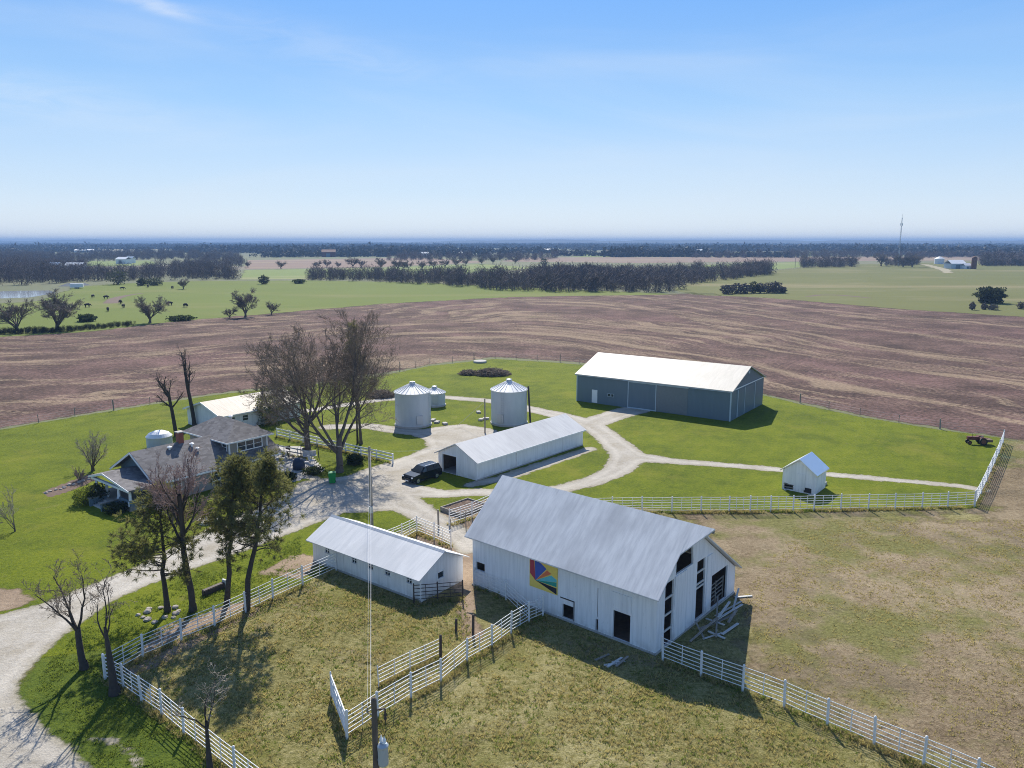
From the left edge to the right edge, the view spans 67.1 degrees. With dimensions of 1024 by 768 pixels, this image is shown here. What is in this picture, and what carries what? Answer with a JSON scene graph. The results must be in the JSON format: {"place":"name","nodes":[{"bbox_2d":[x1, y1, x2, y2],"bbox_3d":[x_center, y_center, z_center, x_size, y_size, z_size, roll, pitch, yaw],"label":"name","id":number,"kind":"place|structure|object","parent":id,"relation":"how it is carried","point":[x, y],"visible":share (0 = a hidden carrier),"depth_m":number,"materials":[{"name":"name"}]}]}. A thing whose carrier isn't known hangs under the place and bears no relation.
{"place":"outdoors","nodes":[
{"label":"outdoors","id":0,"kind":"place"},
{"bbox_2d":[87,260,155,265],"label":"pale field","id":1,"kind":"structure","parent":0,"point":[113,263],"depth_m":890.54,"materials":[{"name":"plant"}]},
{"bbox_2d":[115,257,131,263],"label":"farmhouse","id":2,"kind":"object","parent":1,"relation":"on","point":[125,260],"visible":0.91,"depth_m":884.48,"materials":[{"name":"stone"}]},
{"bbox_2d":[104,293,142,302],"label":"earth bank","id":3,"kind":"structure","parent":0,"point":[115,299],"depth_m":337.98,"materials":[{"name":"soil"}]},
{"bbox_2d":[16,522,419,767],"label":"verge","id":4,"kind":"structure","parent":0,"point":[56,726],"depth_m":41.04,"materials":[{"name":"green plant"}]},
{"bbox_2d":[21,549,105,670],"bbox_3d":[-25.827,13.257,45.000,5.103,8.017,3.239,0,10,0],"label":"pruned tree","id":5,"kind":"object","parent":4,"relation":"on","point":[83,663],"visible":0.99,"depth_m":45.16,"materials":[{"name":"brown plant"}]},
{"bbox_2d":[85,558,137,696],"bbox_3d":[-22.359,13.899,42.894,3.970,7.512,2.201,8,13,36],"label":"broken tree","id":6,"kind":"object","parent":4,"relation":"on","point":[114,689],"visible":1,"depth_m":42.88,"materials":[{"name":"brown plant"}]},
{"bbox_2d":[102,654,258,767],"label":"pipe fence","id":7,"kind":"object","parent":4,"relation":"on","point":[233,759],"visible":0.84,"depth_m":40.36,"materials":[{"name":"white metal"}]},
{"bbox_2d":[152,661,230,767],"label":"broken tree","id":8,"kind":"object","parent":4,"relation":"on","point":[209,762],"visible":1,"depth_m":35.22,"materials":[{"name":"brown plant"}]},
{"bbox_2d":[365,446,373,525],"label":"utility pole","id":9,"kind":"object","parent":4,"relation":"on","point":[369,451],"visible":0.89,"depth_m":67.98,"materials":[{"name":"grey wood"}]},
{"bbox_2d":[0,500,484,673],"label":"corral ground","id":10,"kind":"structure","parent":0,"point":[12,598],"depth_m":53.89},
{"bbox_2d":[106,480,215,612],"bbox_3d":[-23.498,10.984,52.418,6.925,9.841,5.982,-5,12,-25],"label":"pine tree","id":11,"kind":"object","parent":10,"relation":"on","point":[139,552],"visible":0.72,"depth_m":51.02,"materials":[{"name":"green plant"}]},
{"bbox_2d":[134,446,218,612],"bbox_3d":[-21.694,9.932,50.709,4.197,12.469,5.493,7,12,33],"label":"bare tree","id":12,"kind":"object","parent":10,"relation":"on","point":[166,497],"visible":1,"depth_m":50.34,"materials":[{"name":"brown plant"}]},
{"bbox_2d":[101,552,336,677],"bbox_3d":[-18.736,15.060,52.184,0.490,1.840,18.206,7,13,33],"label":"pipe fence","id":13,"kind":"object","parent":10,"relation":"on","point":[213,614],"visible":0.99,"depth_m":50.68,"materials":[{"name":"white metal"}]},
{"bbox_2d":[195,450,279,604],"bbox_3d":[-19.174,9.983,53.178,5.504,11.522,5.722,0,10,0],"label":"pine tree","id":14,"kind":"object","parent":10,"relation":"on","point":[230,469],"visible":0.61,"depth_m":51.95,"materials":[{"name":"green plant"}]},
{"bbox_2d":[211,446,306,612],"bbox_3d":[-17.375,10.022,51.852,6.204,11.923,6.962,0,10,0],"label":"pine tree","id":15,"kind":"object","parent":10,"relation":"on","point":[268,472],"visible":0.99,"depth_m":51.38,"materials":[{"name":"green plant"}]},
{"bbox_2d":[306,514,468,602],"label":"chicken shed","id":16,"kind":"structure","parent":10,"relation":"on","point":[399,564],"depth_m":57.19,"materials":[{"name":"white metal"}]},
{"bbox_2d":[337,552,343,570],"bbox_3d":[-13.188,13.471,59.212,0.800,1.690,0.036,8,13,37],"label":"plank door","id":17,"kind":"structure","parent":16,"relation":"in","point":[340,558],"depth_m":59.19,"materials":[{"name":"white"}]},
{"bbox_2d":[377,639,438,686],"bbox_3d":[-6.032,16.430,45.551,0.134,1.552,4.670,10,15,44],"label":"portable fence","id":18,"kind":"object","parent":10,"relation":"on","point":[410,662],"visible":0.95,"depth_m":45.42,"materials":[{"name":"white metal"}]},
{"bbox_2d":[389,516,451,547],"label":"corral fence","id":19,"kind":"object","parent":10,"relation":"on","point":[434,532],"visible":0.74,"depth_m":65.56,"materials":[{"name":"white metal"}]},
{"bbox_2d":[413,580,462,602],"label":"corral gate","id":20,"kind":"structure","parent":10,"relation":"on","point":[425,591],"depth_m":54.41,"materials":[{"name":"grey metal"}]},
{"bbox_2d":[440,498,484,517],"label":"planter box","id":21,"kind":"object","parent":10,"relation":"on","point":[453,505],"visible":0.85,"depth_m":72.94,"materials":[{"name":"grey wood"}]},
{"bbox_2d":[448,495,488,525],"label":"pipe fence","id":22,"kind":"object","parent":10,"relation":"on","point":[471,508],"visible":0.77,"depth_m":70.30,"materials":[{"name":"white metal"}]},
{"bbox_2d":[275,446,322,481],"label":"patio","id":23,"kind":"structure","parent":0,"point":[289,466],"depth_m":87.94,"materials":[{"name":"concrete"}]},
{"bbox_2d":[292,457,308,470],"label":"covered grill","id":24,"kind":"object","parent":23,"relation":"on","point":[298,464],"visible":0.98,"depth_m":85.66,"materials":[{"name":"fabric"}]},
{"bbox_2d":[300,444,319,459],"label":"porch swing","id":25,"kind":"object","parent":23,"relation":"on","point":[306,453],"visible":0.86,"depth_m":89.73,"materials":[{"name":"wood"}]},
{"bbox_2d":[321,249,335,256],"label":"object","id":26,"kind":"structure","parent":0,"point":[328,252],"depth_m":1258.60,"materials":[{"name":"paint"}]},
{"bbox_2d":[0,280,676,336],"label":"pasture","id":27,"kind":"structure","parent":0,"point":[206,299],"depth_m":356.67,"materials":[{"name":"green plant"}]},
{"bbox_2d":[0,297,40,328],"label":"bare tree","id":28,"kind":"object","parent":27,"relation":"on","point":[8,314],"visible":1,"depth_m":217.93,"materials":[{"name":"grey plant"}]},
{"bbox_2d":[33,288,84,328],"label":"bare tree","id":29,"kind":"object","parent":27,"relation":"on","point":[64,309],"visible":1,"depth_m":220.35,"materials":[{"name":"grey plant"}]},
{"bbox_2d":[0,320,134,334],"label":"dark hedge","id":30,"kind":"object","parent":27,"relation":"on","point":[70,328],"visible":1,"depth_m":218.53,"materials":[{"name":"green plant"}]},
{"bbox_2d":[75,313,97,321],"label":"dark bush","id":31,"kind":"object","parent":27,"relation":"on","point":[88,317],"visible":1,"depth_m":243.87,"materials":[{"name":"green plant"}]},
{"bbox_2d":[104,268,129,284],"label":"dark bush","id":32,"kind":"object","parent":27,"relation":"on","point":[119,280],"visible":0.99,"depth_m":454.52,"materials":[{"name":"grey plant"}]},
{"bbox_2d":[133,295,170,322],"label":"bare tree","id":33,"kind":"object","parent":27,"relation":"on","point":[145,309],"visible":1,"depth_m":240.73,"materials":[{"name":"grey plant"}]},
{"bbox_2d":[143,277,163,285],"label":"dark bush","id":34,"kind":"object","parent":27,"relation":"on","point":[152,281],"visible":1,"depth_m":444.06,"materials":[{"name":"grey plant"}]},
{"bbox_2d":[165,315,197,321],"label":"dark bush","id":35,"kind":"object","parent":27,"relation":"on","point":[181,318],"visible":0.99,"depth_m":246.66,"materials":[{"name":"green plant"}]},
{"bbox_2d":[229,287,259,316],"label":"bare tree","id":36,"kind":"object","parent":27,"relation":"on","point":[243,301],"visible":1,"depth_m":259.04,"materials":[{"name":"grey plant"}]},
{"bbox_2d":[245,258,478,268],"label":"tan field","id":37,"kind":"structure","parent":0,"point":[272,264],"depth_m":933.70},
{"bbox_2d":[240,264,527,278],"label":"green field","id":38,"kind":"structure","parent":0,"point":[281,274],"depth_m":653.48,"materials":[{"name":"green plant"}]},
{"bbox_2d":[0,396,990,767],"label":"gravel drive","id":39,"kind":"structure","parent":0,"point":[30,636],"depth_m":73.19,"materials":[{"name":"grey gravel"}]},
{"bbox_2d":[402,460,441,483],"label":"parked car","id":40,"kind":"object","parent":39,"relation":"on","point":[417,473],"visible":1,"depth_m":81.82,"materials":[{"name":"black paint"}]},
{"bbox_2d":[0,359,1000,658],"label":"lawn","id":41,"kind":"structure","parent":0,"point":[38,461],"depth_m":88.36,"materials":[{"name":"green plant"}]},
{"bbox_2d":[0,484,17,531],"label":"sapling","id":42,"kind":"object","parent":41,"relation":"on","point":[11,506],"visible":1,"depth_m":67.56,"materials":[{"name":"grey plant"}]},
{"bbox_2d":[43,474,94,496],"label":"mulch bed","id":43,"kind":"object","parent":41,"relation":"on","point":[64,490],"visible":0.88,"depth_m":80.04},
{"bbox_2d":[71,486,92,506],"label":"shrub","id":44,"kind":"object","parent":41,"relation":"on","point":[82,499],"visible":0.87,"depth_m":74.18,"materials":[{"name":"green plant"}]},
{"bbox_2d":[75,431,107,470],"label":"bare shrub tree","id":45,"kind":"object","parent":41,"relation":"on","point":[93,452],"visible":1,"depth_m":84.56,"materials":[{"name":"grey plant"}]},
{"bbox_2d":[86,483,109,503],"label":"shrub","id":46,"kind":"object","parent":41,"relation":"on","point":[96,490],"visible":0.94,"depth_m":74.51,"materials":[{"name":"green plant"}]},
{"bbox_2d":[102,501,128,515],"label":"shrub","id":47,"kind":"object","parent":41,"relation":"on","point":[112,507],"visible":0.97,"depth_m":71.83,"materials":[{"name":"green plant"}]},
{"bbox_2d":[149,367,184,436],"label":"dead tree","id":48,"kind":"object","parent":41,"relation":"on","point":[166,392],"visible":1,"depth_m":99.68,"materials":[{"name":"brown wood"}]},
{"bbox_2d":[87,415,282,511],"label":"farmhouse","id":49,"kind":"object","parent":41,"relation":"on","point":[214,437],"visible":0.7,"depth_m":78.66,"materials":[{"name":"beige"}]},
{"bbox_2d":[237,437,262,451],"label":"window","id":50,"kind":"structure","parent":49,"relation":"in","point":[253,443],"depth_m":83.04,"materials":[{"name":"white glass"}]},
{"bbox_2d":[175,344,196,426],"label":"dead tree","id":51,"kind":"object","parent":41,"relation":"on","point":[187,383],"visible":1,"depth_m":104.62,"materials":[{"name":"brown plant"}]},
{"bbox_2d":[186,497,212,514],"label":"shrub","id":52,"kind":"object","parent":41,"relation":"on","point":[199,500],"visible":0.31,"depth_m":72.51,"materials":[{"name":"green plant"}]},
{"bbox_2d":[202,578,225,595],"bbox_3d":[-21.604,14.769,56.006,0.400,0.620,1.850,7,13,34],"label":"old timber","id":53,"kind":"object","parent":41,"relation":"on","point":[213,588],"visible":0.95,"depth_m":55.86,"materials":[{"name":"wood"}]},
{"bbox_2d":[182,388,300,425],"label":"storage shed","id":54,"kind":"structure","parent":41,"relation":"on","point":[234,407],"depth_m":105.38,"materials":[{"name":"white metal"}]},
{"bbox_2d":[252,394,284,426],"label":"shrub","id":55,"kind":"object","parent":41,"relation":"on","point":[269,408],"visible":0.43,"depth_m":106.28,"materials":[{"name":"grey plant"}]},
{"bbox_2d":[239,312,373,450],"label":"bare tree","id":56,"kind":"object","parent":41,"relation":"on","point":[262,393],"visible":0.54,"depth_m":91.87,"materials":[{"name":"brown plant"}]},
{"bbox_2d":[300,465,325,475],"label":"shrub","id":57,"kind":"object","parent":41,"relation":"on","point":[312,470],"visible":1,"depth_m":83.97,"materials":[{"name":"green plant"}]},
{"bbox_2d":[254,308,404,472],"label":"bare tree","id":58,"kind":"object","parent":41,"relation":"on","point":[373,382],"visible":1,"depth_m":84.88,"materials":[{"name":"brown plant"}]},
{"bbox_2d":[276,428,393,463],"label":"board fence","id":59,"kind":"object","parent":41,"relation":"on","point":[360,449],"visible":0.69,"depth_m":92.57,"materials":[{"name":"white paint"}]},
{"bbox_2d":[344,452,364,465],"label":"shrub","id":60,"kind":"object","parent":41,"relation":"on","point":[354,459],"visible":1,"depth_m":87.67,"materials":[{"name":"green plant"}]},
{"bbox_2d":[342,320,369,443],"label":"ivy clad tree","id":61,"kind":"object","parent":41,"relation":"on","point":[357,437],"visible":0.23,"depth_m":95.48,"materials":[{"name":"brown plant"}]},
{"bbox_2d":[328,324,389,443],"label":"bare tree","id":62,"kind":"object","parent":41,"relation":"on","point":[360,431],"visible":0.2,"depth_m":95.76,"materials":[{"name":"brown plant"}]},
{"bbox_2d":[367,387,394,398],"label":"brush pile","id":63,"kind":"object","parent":41,"relation":"on","point":[389,393],"visible":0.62,"depth_m":125.25,"materials":[{"name":"wood"}]},
{"bbox_2d":[430,386,445,407],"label":"grain bin","id":64,"kind":"object","parent":41,"relation":"on","point":[437,397],"visible":0.68,"depth_m":118.24,"materials":[{"name":"metal"}]},
{"bbox_2d":[474,366,511,376],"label":"brush pile","id":65,"kind":"object","parent":41,"relation":"on","point":[493,372],"visible":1,"depth_m":145.68,"materials":[{"name":"wood"}]},
{"bbox_2d":[490,379,527,426],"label":"grain bin","id":66,"kind":"object","parent":41,"relation":"on","point":[508,402],"visible":1,"depth_m":105.71,"materials":[{"name":"metal"}]},
{"bbox_2d":[434,414,585,480],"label":"garage","id":67,"kind":"structure","parent":41,"relation":"on","point":[482,457],"depth_m":87.00,"materials":[{"name":"white metal"}]},
{"bbox_2d":[99,435,1004,767],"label":"grass","id":68,"kind":"structure","parent":41,"relation":"on","point":[499,641],"depth_m":46.27,"materials":[{"name":"green plant"}]},
{"bbox_2d":[575,352,765,421],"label":"machine shed","id":69,"kind":"structure","parent":41,"relation":"on","point":[720,391],"depth_m":115.70,"materials":[{"name":"metal"}]},
{"bbox_2d":[628,382,655,409],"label":"sliding door","id":70,"kind":"structure","parent":69,"relation":"in","point":[642,396],"depth_m":116.32,"materials":[{"name":"metal"}]},
{"bbox_2d":[656,386,687,414],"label":"sliding door","id":71,"kind":"structure","parent":69,"relation":"in","point":[668,399],"depth_m":113.58,"materials":[{"name":"grey metal"}]},
{"bbox_2d":[737,383,754,416],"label":"sliding door","id":72,"kind":"structure","parent":69,"relation":"in","point":[748,394],"depth_m":113.82,"materials":[{"name":"metal"}]},
{"bbox_2d":[780,452,829,495],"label":"granary shed","id":73,"kind":"structure","parent":41,"relation":"on","point":[806,474],"depth_m":78.10,"materials":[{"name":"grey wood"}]},
{"bbox_2d":[796,473,805,489],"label":"plank door","id":74,"kind":"structure","parent":73,"relation":"in","point":[801,478],"depth_m":77.90,"materials":[{"name":"wood"}]},
{"bbox_2d":[965,435,992,445],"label":"farm machine","id":75,"kind":"object","parent":41,"relation":"on","point":[981,440],"visible":1,"depth_m":96.57,"materials":[{"name":"red paint"}]},
{"bbox_2d":[0,245,1020,465],"bbox_3d":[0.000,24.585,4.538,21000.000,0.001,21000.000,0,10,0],"label":"ground","id":76,"kind":"structure","parent":0,"point":[31,286],"depth_m":490.66,"materials":[{"name":"green plant"}]},
{"bbox_2d":[0,252,240,297],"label":"wood","id":77,"kind":"object","parent":76,"relation":"on","point":[29,268],"depth_m":515.34,"materials":[{"name":"plant"}]},
{"bbox_2d":[145,430,172,447],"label":"storage tank","id":78,"kind":"object","parent":76,"relation":"on","point":[155,438],"visible":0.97,"depth_m":94.33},
{"bbox_2d":[152,257,230,269],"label":"pond wood","id":79,"kind":"object","parent":76,"relation":"on","point":[201,261],"visible":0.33,"depth_m":700.18,"materials":[{"name":"plant"}]},
{"bbox_2d":[394,381,431,428],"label":"grain bin","id":80,"kind":"object","parent":76,"relation":"on","point":[412,404],"visible":0.99,"depth_m":104.68,"materials":[{"name":"metal"}]},
{"bbox_2d":[0,241,1023,257],"bbox_3d":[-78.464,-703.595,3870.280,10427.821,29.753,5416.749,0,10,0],"label":"distant woods","id":81,"kind":"object","parent":76,"relation":"on","point":[385,249],"visible":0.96,"depth_m":1810.03,"materials":[{"name":"green plant"}]},
{"bbox_2d":[0,247,1023,266],"bbox_3d":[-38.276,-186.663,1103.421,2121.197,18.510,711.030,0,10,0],"label":"wood","id":82,"kind":"object","parent":76,"relation":"on","point":[148,254],"visible":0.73,"depth_m":1173.56,"materials":[{"name":"plant"}]},
{"bbox_2d":[305,258,777,291],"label":"wood belt","id":83,"kind":"object","parent":76,"relation":"on","point":[590,277],"visible":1,"depth_m":452.47,"materials":[{"name":"plant"}]},
{"bbox_2d":[0,294,1023,439],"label":"crop field","id":84,"kind":"structure","parent":0,"point":[963,371],"depth_m":185.09,"materials":[{"name":"brown soil"}]},
{"bbox_2d":[0,239,1023,243],"bbox_3d":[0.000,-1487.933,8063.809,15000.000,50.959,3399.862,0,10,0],"label":"hills","id":85,"kind":"structure","parent":0,"point":[99,241],"depth_m":7685.55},
{"bbox_2d":[0,0,1023,242],"label":"sky","id":86,"kind":"structure","parent":0,"point":[404,121],"materials":[{"name":"blue"}]},
{"bbox_2d":[17,439,1023,767],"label":"paddock","id":87,"kind":"structure","parent":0,"point":[489,611],"depth_m":43.51,"materials":[{"name":"green plant"}]},
{"bbox_2d":[345,595,543,738],"bbox_3d":[-3.171,16.250,45.731,0.507,1.841,16.895,8,13,38],"label":"pipe fence","id":88,"kind":"object","parent":87,"relation":"on","point":[440,667],"visible":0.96,"depth_m":44.33,"materials":[{"name":"white metal"}]},
{"bbox_2d":[329,671,345,736],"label":"pipe gate","id":89,"kind":"structure","parent":88,"relation":"attached to","point":[334,694],"depth_m":41.07,"materials":[{"name":"white metal"}]},
{"bbox_2d":[473,567,527,615],"bbox_3d":[-0.586,14.720,54.330,0.706,1.727,6.850,-7,13,-35],"label":"pipe fence","id":90,"kind":"object","parent":87,"relation":"on","point":[505,581],"visible":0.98,"depth_m":54.86,"materials":[{"name":"white metal"}]},
{"bbox_2d":[129,574,919,767],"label":"grass","id":91,"kind":"structure","parent":87,"relation":"on","point":[546,692],"depth_m":42.78,"materials":[{"name":"green plant"}]},
{"bbox_2d":[366,697,388,767],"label":"utility pole","id":92,"kind":"object","parent":91,"relation":"on","point":[380,755],"visible":1,"depth_m":29.06,"materials":[{"name":"brown wood"}]},
{"bbox_2d":[505,256,977,262],"bbox_3d":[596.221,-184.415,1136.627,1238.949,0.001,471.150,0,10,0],"label":"brown field","id":93,"kind":"structure","parent":0,"point":[645,259],"depth_m":1088.97,"materials":[{"name":"brown soil"}]},
{"bbox_2d":[688,262,818,276],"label":"pasture","id":94,"kind":"structure","parent":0,"point":[784,265],"depth_m":816.20,"materials":[{"name":"green plant"}]},
{"bbox_2d":[552,240,1023,243],"bbox_3d":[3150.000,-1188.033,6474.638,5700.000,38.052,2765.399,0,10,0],"label":"hills","id":95,"kind":"structure","parent":0,"point":[867,242],"depth_m":6223.19,"materials":[{"name":"blue"}]},
{"bbox_2d":[674,262,1023,316],"bbox_3d":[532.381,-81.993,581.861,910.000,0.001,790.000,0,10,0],"label":"meadow","id":96,"kind":"structure","parent":0,"point":[918,286],"depth_m":445.84,"materials":[{"name":"green plant"}]},
{"bbox_2d":[719,284,735,293],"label":"scrub bush","id":97,"kind":"object","parent":96,"relation":"on","point":[728,291],"visible":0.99,"depth_m":372.18,"materials":[{"name":"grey plant"}]},
{"bbox_2d":[893,253,910,266],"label":"bare tree","id":98,"kind":"object","parent":96,"relation":"on","point":[907,258],"visible":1,"depth_m":768.06,"materials":[{"name":"grey plant"}]},
{"bbox_2d":[799,250,1023,267],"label":"meadow grove","id":99,"kind":"object","parent":96,"relation":"on","point":[824,262],"visible":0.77,"depth_m":800.53,"materials":[{"name":"plant"}]},
{"bbox_2d":[905,253,924,266],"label":"bare tree","id":100,"kind":"object","parent":96,"relation":"on","point":[915,259],"visible":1,"depth_m":766.71,"materials":[{"name":"plant"}]},
{"bbox_2d":[944,260,965,268],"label":"barn","id":101,"kind":"structure","parent":96,"relation":"on","point":[952,264],"depth_m":721.66,"materials":[{"name":"metal"}]},
{"bbox_2d":[972,286,1007,303],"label":"cedar clump","id":102,"kind":"object","parent":96,"relation":"on","point":[989,294],"visible":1,"depth_m":315.89,"materials":[{"name":"green plant"}]},
{"bbox_2d":[683,439,1023,767],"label":"dry lot","id":103,"kind":"structure","parent":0,"point":[751,546],"depth_m":52.60,"materials":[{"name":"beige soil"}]},
{"bbox_2d":[464,475,741,655],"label":"barn","id":104,"kind":"structure","parent":103,"relation":"on","point":[644,581],"depth_m":51.36,"materials":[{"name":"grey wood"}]},
{"bbox_2d":[530,559,557,594],"bbox_3d":[2.135,13.027,52.444,2.380,2.100,0.066,9,14,39],"label":"barn quilt","id":105,"kind":"object","parent":104,"relation":"attached to","point":[544,577],"visible":0.94,"depth_m":52.38,"materials":[{"name":"multicoloured paint"}]},
{"bbox_2d":[673,569,686,639],"bbox_3d":[10.713,14.050,49.212,0.051,4.260,1.480,9,14,39],"label":"sliding door","id":106,"kind":"structure","parent":104,"relation":"in","point":[681,579],"depth_m":49.14,"materials":[{"name":"white metal"}]},
{"bbox_2d":[595,491,976,511],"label":"pipe fence","id":107,"kind":"object","parent":103,"relation":"on","point":[793,501],"visible":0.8,"depth_m":72.53,"materials":[{"name":"white metal"}]},
{"bbox_2d":[661,635,994,767],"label":"pipe fence","id":108,"kind":"object","parent":103,"relation":"on","point":[924,751],"visible":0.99,"depth_m":40.43,"materials":[{"name":"white metal"}]},
{"bbox_2d":[975,430,1004,505],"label":"pipe fence","id":109,"kind":"object","parent":103,"relation":"on","point":[987,473],"visible":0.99,"depth_m":82.53,"materials":[{"name":"white metal"}]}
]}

